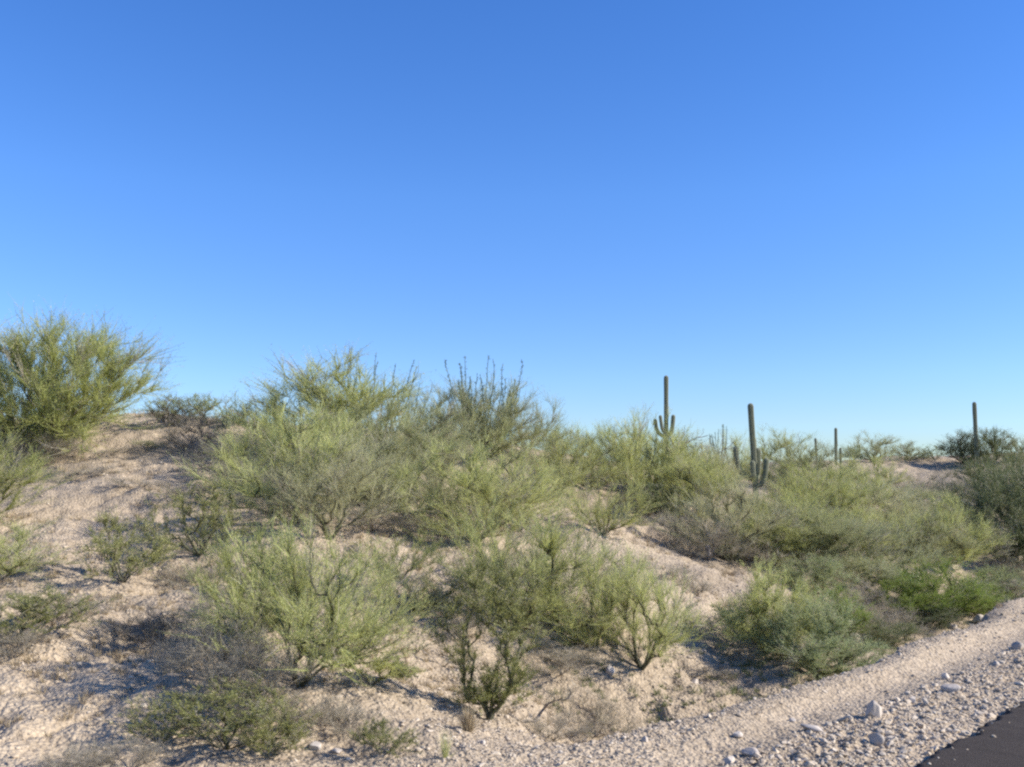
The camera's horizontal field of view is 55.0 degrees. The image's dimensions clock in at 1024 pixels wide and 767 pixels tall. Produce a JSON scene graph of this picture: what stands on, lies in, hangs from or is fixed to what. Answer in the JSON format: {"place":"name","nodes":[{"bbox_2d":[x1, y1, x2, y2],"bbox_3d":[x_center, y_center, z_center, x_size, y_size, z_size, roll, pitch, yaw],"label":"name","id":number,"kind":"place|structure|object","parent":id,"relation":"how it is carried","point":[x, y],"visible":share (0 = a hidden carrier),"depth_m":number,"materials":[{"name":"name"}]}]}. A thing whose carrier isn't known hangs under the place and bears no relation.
{"place":"outdoors","nodes":[
{"label":"outdoors","id":0,"kind":"place"},
{"bbox_2d":[0,411,1023,766],"bbox_3d":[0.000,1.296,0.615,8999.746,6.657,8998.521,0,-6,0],"label":"ground","id":1,"kind":"structure","parent":0,"point":[892,675],"depth_m":11.88,"materials":[{"name":"soil"}]},
{"bbox_2d":[0,625,65,659],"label":"dry bush","id":2,"kind":"object","parent":1,"relation":"on","point":[28,637],"visible":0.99,"depth_m":9.78,"materials":[{"name":"grey plant"}]},
{"bbox_2d":[0,426,83,465],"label":"dry bush","id":3,"kind":"object","parent":1,"relation":"on","point":[18,448],"visible":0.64,"depth_m":23.72,"materials":[{"name":"grey plant"}]},
{"bbox_2d":[0,423,83,513],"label":"palo verde tree","id":4,"kind":"object","parent":1,"relation":"on","point":[16,475],"visible":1,"depth_m":17.71,"materials":[{"name":"green plant"}]},
{"bbox_2d":[0,510,99,589],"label":"green bush","id":5,"kind":"object","parent":1,"relation":"on","point":[21,563],"visible":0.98,"depth_m":13.20,"materials":[{"name":"green plant"}]},
{"bbox_2d":[0,312,107,448],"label":"palo verde tree","id":6,"kind":"object","parent":1,"relation":"on","point":[26,397],"visible":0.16,"depth_m":25.24,"materials":[{"name":"green plant"}]},
{"bbox_2d":[0,583,124,642],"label":"creosote bush","id":7,"kind":"object","parent":1,"relation":"on","point":[37,602],"visible":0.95,"depth_m":10.25,"materials":[{"name":"green plant"}]},
{"bbox_2d":[28,735,124,766],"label":"dry bush","id":8,"kind":"object","parent":1,"relation":"on","point":[75,761],"visible":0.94,"depth_m":6.90,"materials":[{"name":"brown plant"}]},
{"bbox_2d":[0,292,188,460],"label":"palo verde tree","id":9,"kind":"object","parent":1,"relation":"on","point":[81,367],"visible":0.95,"depth_m":24.01,"materials":[{"name":"green plant"}]},
{"bbox_2d":[47,729,179,766],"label":"dry bush","id":10,"kind":"object","parent":1,"relation":"on","point":[144,754],"visible":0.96,"depth_m":7.02,"materials":[{"name":"brown plant"}]},
{"bbox_2d":[65,505,184,582],"bbox_3d":[-5.246,2.182,13.404,1.496,1.083,1.560,-3,-2,22],"label":"creosote bush","id":11,"kind":"object","parent":1,"relation":"on","point":[156,551],"visible":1,"depth_m":13.30,"materials":[{"name":"green plant"}]},
{"bbox_2d":[82,596,209,647],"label":"dry bush","id":12,"kind":"object","parent":1,"relation":"on","point":[154,633],"visible":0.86,"depth_m":10.67,"materials":[{"name":"grey plant"}]},
{"bbox_2d":[101,688,216,743],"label":"creosote bush","id":13,"kind":"object","parent":1,"relation":"on","point":[157,718],"visible":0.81,"depth_m":7.74,"materials":[{"name":"green plant"}]},
{"bbox_2d":[129,392,216,425],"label":"creosote bush","id":14,"kind":"object","parent":1,"relation":"on","point":[163,404],"visible":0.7,"depth_m":26.85,"materials":[{"name":"green plant"}]},
{"bbox_2d":[121,476,269,555],"bbox_3d":[-4.747,1.964,14.814,2.120,1.290,2.602,0,-11,-32],"label":"creosote bush","id":15,"kind":"object","parent":1,"relation":"on","point":[214,514],"visible":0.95,"depth_m":14.70,"materials":[{"name":"green plant"}]},
{"bbox_2d":[153,404,240,454],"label":"dry bush","id":16,"kind":"object","parent":1,"relation":"on","point":[179,445],"visible":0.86,"depth_m":24.64,"materials":[{"name":"grey plant"}]},
{"bbox_2d":[180,391,240,424],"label":"creosote bush","id":17,"kind":"object","parent":1,"relation":"on","point":[210,408],"visible":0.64,"depth_m":27.08,"materials":[{"name":"green plant"}]},
{"bbox_2d":[138,601,293,684],"bbox_3d":[-2.636,2.328,8.924,1.488,0.818,1.384,2,-6,-19],"label":"dry bush","id":18,"kind":"object","parent":1,"relation":"on","point":[203,647],"visible":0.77,"depth_m":8.78,"materials":[{"name":"grey plant"}]},
{"bbox_2d":[161,425,275,476],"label":"dry bush","id":19,"kind":"object","parent":1,"relation":"on","point":[203,455],"visible":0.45,"depth_m":22.05,"materials":[{"name":"grey plant"}]},
{"bbox_2d":[153,668,327,749],"bbox_3d":[-2.146,2.615,7.847,1.349,0.575,1.498,4,-7,-35],"label":"creosote bush","id":20,"kind":"object","parent":1,"relation":"on","point":[226,721],"visible":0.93,"depth_m":7.66,"materials":[{"name":"green plant"}]},
{"bbox_2d":[183,626,320,717],"bbox_3d":[-2.304,2.430,8.467,1.359,0.727,1.524,-3,-10,19],"label":"dry bush","id":21,"kind":"object","parent":1,"relation":"on","point":[274,673],"visible":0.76,"depth_m":8.48,"materials":[{"name":"grey plant"}]},
{"bbox_2d":[158,502,352,639],"bbox_3d":[-2.761,2.023,10.583,1.996,1.507,2.006,-1,-12,5],"label":"palo verde tree","id":22,"kind":"object","parent":1,"relation":"on","point":[224,557],"visible":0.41,"depth_m":10.41,"materials":[{"name":"green plant"}]},
{"bbox_2d":[227,708,314,758],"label":"creosote bush","id":23,"kind":"object","parent":1,"relation":"on","point":[264,736],"visible":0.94,"depth_m":7.44,"materials":[{"name":"green plant"}]},
{"bbox_2d":[167,391,392,524],"bbox_3d":[-3.883,1.285,16.827,3.564,2.366,4.109,-5,-4,43],"label":"palo verde tree","id":24,"kind":"object","parent":1,"relation":"on","point":[252,490],"visible":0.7,"depth_m":16.78,"materials":[{"name":"green plant"}]},
{"bbox_2d":[210,376,372,455],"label":"palo verde tree","id":25,"kind":"object","parent":1,"relation":"on","point":[272,396],"visible":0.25,"depth_m":24.57,"materials":[{"name":"green plant"}]},
{"bbox_2d":[232,685,365,733],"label":"dry bush","id":26,"kind":"object","parent":1,"relation":"on","point":[291,697],"visible":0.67,"depth_m":8.12,"materials":[{"name":"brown plant"}]},
{"bbox_2d":[163,491,437,695],"bbox_3d":[-1.840,1.896,9.114,2.580,1.866,2.392,5,-8,-43],"label":"palo verde tree","id":27,"kind":"object","parent":1,"relation":"on","point":[298,585],"visible":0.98,"depth_m":9.01,"materials":[{"name":"green plant"}]},
{"bbox_2d":[239,395,412,483],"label":"palo verde tree","id":28,"kind":"object","parent":1,"relation":"on","point":[311,429],"visible":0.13,"depth_m":21.03,"materials":[{"name":"green plant"}]},
{"bbox_2d":[231,423,426,539],"bbox_3d":[-2.959,1.595,16.057,3.214,1.919,3.060,4,-7,-38],"label":"palo verde tree","id":29,"kind":"object","parent":1,"relation":"on","point":[331,500],"visible":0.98,"depth_m":15.78,"materials":[{"name":"green plant"}]},
{"bbox_2d":[201,340,459,455],"bbox_3d":[-4.528,0.416,24.428,6.532,3.169,7.504,8,-12,-30],"label":"palo verde tree","id":30,"kind":"object","parent":1,"relation":"on","point":[306,383],"visible":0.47,"depth_m":24.18,"materials":[{"name":"green plant"}]},
{"bbox_2d":[305,696,386,740],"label":"dry bush","id":31,"kind":"object","parent":1,"relation":"on","point":[344,722],"visible":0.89,"depth_m":8.07,"materials":[{"name":"brown plant"}]},
{"bbox_2d":[280,425,443,506],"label":"palo verde tree","id":32,"kind":"object","parent":1,"relation":"on","point":[379,469],"visible":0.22,"depth_m":19.33,"materials":[{"name":"green plant"}]},
{"bbox_2d":[328,500,417,531],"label":"dry bush","id":33,"kind":"object","parent":1,"relation":"on","point":[372,524],"visible":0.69,"depth_m":17.02,"materials":[{"name":"grey plant"}]},
{"bbox_2d":[328,646,425,685],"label":"green bush","id":34,"kind":"object","parent":1,"relation":"on","point":[390,673],"visible":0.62,"depth_m":9.10,"materials":[{"name":"green plant"}]},
{"bbox_2d":[347,714,423,759],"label":"creosote bush","id":35,"kind":"object","parent":1,"relation":"on","point":[370,735],"visible":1,"depth_m":7.53,"materials":[{"name":"green plant"}]},
{"bbox_2d":[315,547,456,647],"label":"palo verde tree","id":36,"kind":"object","parent":1,"relation":"on","point":[377,594],"visible":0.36,"depth_m":10.82,"materials":[{"name":"green plant"}]},
{"bbox_2d":[279,384,506,485],"bbox_3d":[-2.884,1.165,23.011,5.697,2.486,5.998,-2,-9,4],"label":"palo verde tree","id":37,"kind":"object","parent":1,"relation":"on","point":[416,432],"visible":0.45,"depth_m":22.05,"materials":[{"name":"green plant"}]},
{"bbox_2d":[338,526,456,588],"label":"palo verde tree","id":38,"kind":"object","parent":1,"relation":"on","point":[415,560],"visible":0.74,"depth_m":13.75,"materials":[{"name":"green plant"}]},
{"bbox_2d":[348,454,476,517],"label":"palo verde tree","id":39,"kind":"object","parent":1,"relation":"on","point":[432,488],"visible":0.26,"depth_m":19.38,"materials":[{"name":"green plant"}]},
{"bbox_2d":[361,544,474,621],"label":"creosote bush","id":40,"kind":"object","parent":1,"relation":"on","point":[448,592],"visible":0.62,"depth_m":12.42,"materials":[{"name":"green plant"}]},
{"bbox_2d":[392,438,488,500],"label":"palo verde tree","id":41,"kind":"object","parent":1,"relation":"on","point":[454,458],"visible":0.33,"depth_m":21.50,"materials":[{"name":"green plant"}]},
{"bbox_2d":[409,372,516,453],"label":"palo verde tree","id":42,"kind":"object","parent":1,"relation":"on","point":[444,396],"visible":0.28,"depth_m":29.02,"materials":[{"name":"green plant"}]},
{"bbox_2d":[358,423,599,540],"bbox_3d":[-0.682,1.770,17.882,4.182,2.246,4.127,1,-6,-12],"label":"palo verde tree","id":43,"kind":"object","parent":1,"relation":"on","point":[482,489],"visible":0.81,"depth_m":17.61,"materials":[{"name":"green plant"}]},
{"bbox_2d":[411,555,550,719],"bbox_3d":[-0.278,2.460,9.490,1.355,1.599,1.202,1,-6,-11],"label":"tall shrub","id":44,"kind":"object","parent":1,"relation":"on","point":[490,694],"visible":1,"depth_m":9.46,"materials":[{"name":"green plant"}]},
{"bbox_2d":[444,355,523,454],"bbox_3d":[-0.792,0.639,29.809,2.152,3.145,2.633,-1,-6,14],"label":"ocotillo","id":45,"kind":"object","parent":1,"relation":"on","point":[482,396],"visible":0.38,"depth_m":29.14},
{"bbox_2d":[423,369,564,457],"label":"palo verde tree","id":46,"kind":"object","parent":1,"relation":"on","point":[505,419],"visible":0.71,"depth_m":28.78,"materials":[{"name":"green plant"}]},
{"bbox_2d":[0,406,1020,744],"bbox_3d":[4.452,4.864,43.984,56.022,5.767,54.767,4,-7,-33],"label":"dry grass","id":47,"kind":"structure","parent":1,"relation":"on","point":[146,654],"depth_m":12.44,"materials":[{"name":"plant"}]},
{"bbox_2d":[0,415,1023,766],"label":"gravel","id":48,"kind":"structure","parent":1,"relation":"on","point":[890,737],"depth_m":9.19,"materials":[{"name":"gravel"}]},
{"bbox_2d":[404,480,624,639],"bbox_3d":[0.034,2.274,12.979,2.875,2.046,2.784,0,-6,3],"label":"palo verde tree","id":49,"kind":"object","parent":1,"relation":"on","point":[551,547],"visible":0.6,"depth_m":12.63,"materials":[{"name":"green plant"}]},
{"bbox_2d":[458,448,597,531],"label":"palo verde tree","id":50,"kind":"object","parent":1,"relation":"on","point":[539,508],"visible":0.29,"depth_m":19.61,"materials":[{"name":"green plant"}]},
{"bbox_2d":[491,374,573,454],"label":"bush","id":51,"kind":"object","parent":1,"relation":"on","point":[553,417],"visible":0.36,"depth_m":30.19,"materials":[{"name":"green plant"}]},
{"bbox_2d":[509,705,604,741],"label":"dry bush","id":52,"kind":"object","parent":1,"relation":"on","point":[558,729],"visible":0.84,"depth_m":9.56,"materials":[{"name":"brown plant"}]},
{"bbox_2d":[494,510,623,601],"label":"palo verde tree","id":53,"kind":"object","parent":1,"relation":"on","point":[536,552],"visible":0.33,"depth_m":13.84,"materials":[{"name":"green plant"}]},
{"bbox_2d":[502,633,617,679],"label":"dry bush","id":54,"kind":"object","parent":1,"relation":"on","point":[570,657],"visible":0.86,"depth_m":12.14,"materials":[{"name":"grey plant"}]},
{"bbox_2d":[501,423,624,499],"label":"palo verde tree","id":55,"kind":"object","parent":1,"relation":"on","point":[555,451],"visible":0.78,"depth_m":25.92,"materials":[{"name":"green plant"}]},
{"bbox_2d":[500,527,675,651],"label":"palo verde tree","id":56,"kind":"object","parent":1,"relation":"on","point":[579,637],"visible":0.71,"depth_m":12.97,"materials":[{"name":"green plant"}]},
{"bbox_2d":[527,419,657,490],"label":"palo verde tree","id":57,"kind":"object","parent":1,"relation":"on","point":[620,470],"visible":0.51,"depth_m":27.61,"materials":[{"name":"green plant"}]},
{"bbox_2d":[549,682,651,741],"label":"dry bush","id":58,"kind":"object","parent":1,"relation":"on","point":[606,715],"visible":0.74,"depth_m":11.49,"materials":[{"name":"brown plant"}]},
{"bbox_2d":[552,455,671,534],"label":"palo verde tree","id":59,"kind":"object","parent":1,"relation":"on","point":[603,515],"visible":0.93,"depth_m":20.44,"materials":[{"name":"green plant"}]},
{"bbox_2d":[568,536,724,669],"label":"palo verde tree","id":60,"kind":"object","parent":1,"relation":"on","point":[638,597],"visible":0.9,"depth_m":12.95,"materials":[{"name":"green plant"}]},
{"bbox_2d":[588,402,724,494],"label":"palo verde tree","id":61,"kind":"object","parent":1,"relation":"on","point":[640,444],"visible":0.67,"depth_m":28.10,"materials":[{"name":"green plant"}]},
{"bbox_2d":[620,478,699,519],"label":"green bush","id":62,"kind":"object","parent":1,"relation":"on","point":[653,488],"visible":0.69,"depth_m":25.77,"materials":[{"name":"green plant"}]},
{"bbox_2d":[634,503,711,543],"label":"dry bush","id":63,"kind":"object","parent":1,"relation":"on","point":[660,520],"visible":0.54,"depth_m":23.34,"materials":[{"name":"grey plant"}]},
{"bbox_2d":[630,446,769,522],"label":"palo verde tree","id":64,"kind":"object","parent":1,"relation":"on","point":[694,489],"visible":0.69,"depth_m":26.41,"materials":[{"name":"green plant"}]},
{"bbox_2d":[661,511,755,560],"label":"dry bush","id":65,"kind":"object","parent":1,"relation":"on","point":[714,540],"visible":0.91,"depth_m":21.72,"materials":[{"name":"grey plant"}]},
{"bbox_2d":[651,470,813,563],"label":"palo verde tree","id":66,"kind":"object","parent":1,"relation":"on","point":[741,503],"visible":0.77,"depth_m":22.16,"materials":[{"name":"green plant"}]},
{"bbox_2d":[733,403,768,497],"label":"saguaro cactus","id":67,"kind":"object","parent":1,"relation":"on","point":[755,467],"visible":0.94,"depth_m":33.51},
{"bbox_2d":[705,551,825,668],"bbox_3d":[3.711,3.211,14.450,1.874,1.522,1.883,2,0,30],"label":"bush","id":68,"kind":"object","parent":1,"relation":"on","point":[739,623],"visible":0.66,"depth_m":14.21,"materials":[{"name":"green plant"}]},
{"bbox_2d":[717,507,824,567],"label":"palo verde tree","id":69,"kind":"object","parent":1,"relation":"on","point":[785,540],"visible":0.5,"depth_m":22.71,"materials":[{"name":"green plant"}]},
{"bbox_2d":[521,593,1023,733],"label":"ground cover","id":70,"kind":"object","parent":1,"relation":"on","point":[734,689],"visible":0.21,"depth_m":12.95,"materials":[{"name":"beige plant"}]},
{"bbox_2d":[721,535,825,567],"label":"dry bush","id":71,"kind":"object","parent":1,"relation":"on","point":[762,553],"visible":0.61,"depth_m":22.30,"materials":[{"name":"grey plant"}]},
{"bbox_2d":[729,422,828,478],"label":"palo verde tree","id":72,"kind":"object","parent":1,"relation":"on","point":[765,451],"visible":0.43,"depth_m":49.41,"materials":[{"name":"green plant"}]},
{"bbox_2d":[715,474,859,546],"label":"palo verde tree","id":73,"kind":"object","parent":1,"relation":"on","point":[790,502],"visible":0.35,"depth_m":24.02,"materials":[{"name":"green plant"}]},
{"bbox_2d":[753,503,868,568],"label":"palo verde tree","id":74,"kind":"object","parent":1,"relation":"on","point":[805,549],"visible":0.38,"depth_m":22.93,"materials":[{"name":"green plant"}]},
{"bbox_2d":[760,454,867,511],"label":"palo verde tree","id":75,"kind":"object","parent":1,"relation":"on","point":[833,471],"visible":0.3,"depth_m":32.91,"materials":[{"name":"green plant"}]},
{"bbox_2d":[758,435,873,487],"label":"palo verde tree","id":76,"kind":"object","parent":1,"relation":"on","point":[822,464],"visible":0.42,"depth_m":43.03,"materials":[{"name":"green plant"}]},
{"bbox_2d":[769,550,870,601],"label":"green bush","id":77,"kind":"object","parent":1,"relation":"on","point":[820,577],"visible":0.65,"depth_m":21.15,"materials":[{"name":"green plant"}]},
{"bbox_2d":[752,586,892,678],"bbox_3d":[4.402,3.478,13.711,2.169,1.281,2.179,7,-8,-4],"label":"green bush","id":78,"kind":"object","parent":1,"relation":"on","point":[813,656],"visible":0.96,"depth_m":13.58,"materials":[{"name":"green plant"}]},
{"bbox_2d":[745,501,915,570],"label":"palo verde tree","id":79,"kind":"object","parent":1,"relation":"on","point":[852,526],"visible":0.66,"depth_m":23.03,"materials":[{"name":"green plant"}]},
{"bbox_2d":[764,464,910,526],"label":"palo verde tree","id":80,"kind":"object","parent":1,"relation":"on","point":[855,496],"visible":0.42,"depth_m":30.32,"materials":[{"name":"green plant"}]},
{"bbox_2d":[788,461,902,507],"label":"palo verde tree","id":81,"kind":"object","parent":1,"relation":"on","point":[853,478],"visible":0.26,"depth_m":38.82,"materials":[{"name":"green plant"}]},
{"bbox_2d":[814,578,884,642],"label":"green bush","id":82,"kind":"object","parent":1,"relation":"on","point":[866,617],"visible":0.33,"depth_m":16.94,"materials":[{"name":"green plant"}]},
{"bbox_2d":[816,573,904,614],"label":"dry bush","id":83,"kind":"object","parent":1,"relation":"on","point":[875,596],"visible":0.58,"depth_m":21.29,"materials":[{"name":"grey plant"}]},
{"bbox_2d":[805,448,917,501],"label":"palo verde tree","id":84,"kind":"object","parent":1,"relation":"on","point":[884,471],"visible":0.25,"depth_m":41.29,"materials":[{"name":"green plant"}]},
{"bbox_2d":[829,548,906,587],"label":"green bush","id":85,"kind":"object","parent":1,"relation":"on","point":[861,563],"visible":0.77,"depth_m":22.39,"materials":[{"name":"green plant"}]},
{"bbox_2d":[841,429,909,461],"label":"palo verde tree","id":86,"kind":"object","parent":1,"relation":"on","point":[880,444],"visible":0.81,"depth_m":66.07,"materials":[{"name":"green plant"}]},
{"bbox_2d":[842,610,912,647],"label":"green bush","id":87,"kind":"object","parent":1,"relation":"on","point":[880,633],"visible":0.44,"depth_m":17.22,"materials":[{"name":"green plant"}]},
{"bbox_2d":[831,501,926,558],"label":"palo verde tree","id":88,"kind":"object","parent":1,"relation":"on","point":[874,514],"visible":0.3,"depth_m":24.77,"materials":[{"name":"green plant"}]},
{"bbox_2d":[821,472,940,530],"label":"palo verde tree","id":89,"kind":"object","parent":1,"relation":"on","point":[897,503],"visible":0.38,"depth_m":30.84,"materials":[{"name":"green plant"}]},
{"bbox_2d":[851,601,939,636],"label":"dry bush","id":90,"kind":"object","parent":1,"relation":"on","point":[887,621],"visible":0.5,"depth_m":20.11,"materials":[{"name":"grey plant"}]},
{"bbox_2d":[841,512,968,573],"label":"palo verde tree","id":91,"kind":"object","parent":1,"relation":"on","point":[913,556],"visible":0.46,"depth_m":24.17,"materials":[{"name":"green plant"}]},
{"bbox_2d":[865,569,959,617],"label":"green bush","id":92,"kind":"object","parent":1,"relation":"on","point":[906,598],"visible":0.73,"depth_m":21.70,"materials":[{"name":"green plant"}]},
{"bbox_2d":[862,479,969,523],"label":"palo verde tree","id":93,"kind":"object","parent":1,"relation":"on","point":[922,493],"visible":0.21,"depth_m":36.16,"materials":[{"name":"green plant"}]},
{"bbox_2d":[866,506,986,560],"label":"palo verde tree","id":94,"kind":"object","parent":1,"relation":"on","point":[928,531],"visible":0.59,"depth_m":26.16,"materials":[{"name":"green plant"}]},
{"bbox_2d":[896,601,975,633],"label":"green bush","id":95,"kind":"object","parent":1,"relation":"on","point":[941,620],"visible":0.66,"depth_m":20.97,"materials":[{"name":"green plant"}]},
{"bbox_2d":[870,487,1016,564],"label":"palo verde tree","id":96,"kind":"object","parent":1,"relation":"on","point":[975,550],"visible":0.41,"depth_m":26.92,"materials":[{"name":"green plant"}]},
{"bbox_2d":[888,552,1016,617],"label":"green bush","id":97,"kind":"object","parent":1,"relation":"on","point":[966,592],"visible":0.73,"depth_m":22.03,"materials":[{"name":"green plant"}]},
{"bbox_2d":[927,429,990,464],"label":"palo verde tree","id":98,"kind":"object","parent":1,"relation":"on","point":[956,449],"visible":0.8,"depth_m":64.55,"materials":[{"name":"green plant"}]},
{"bbox_2d":[923,453,1023,522],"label":"palo verde tree","id":99,"kind":"object","parent":1,"relation":"on","point":[969,472],"visible":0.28,"depth_m":38.12,"materials":[{"name":"green plant"}]},
{"bbox_2d":[949,446,1023,568],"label":"dark tree","id":100,"kind":"object","parent":1,"relation":"on","point":[1013,523],"visible":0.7,"depth_m":30.51,"materials":[{"name":"green plant"}]},
{"bbox_2d":[957,562,1023,594],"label":"green bush","id":101,"kind":"object","parent":1,"relation":"on","point":[983,571],"visible":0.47,"depth_m":25.51,"materials":[{"name":"green plant"}]},
{"bbox_2d":[960,426,1023,463],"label":"palo verde tree","id":102,"kind":"object","parent":1,"relation":"on","point":[992,445],"visible":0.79,"depth_m":63.59,"materials":[{"name":"green plant"}]},
{"bbox_2d":[0,0,1023,464],"label":"sky","id":103,"kind":"structure","parent":0,"point":[809,214],"materials":[{"name":"blue"}]},
{"bbox_2d":[916,702,1023,766],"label":"road","id":104,"kind":"structure","parent":0,"point":[1004,747],"depth_m":8.01,"materials":[{"name":"asphalt"}]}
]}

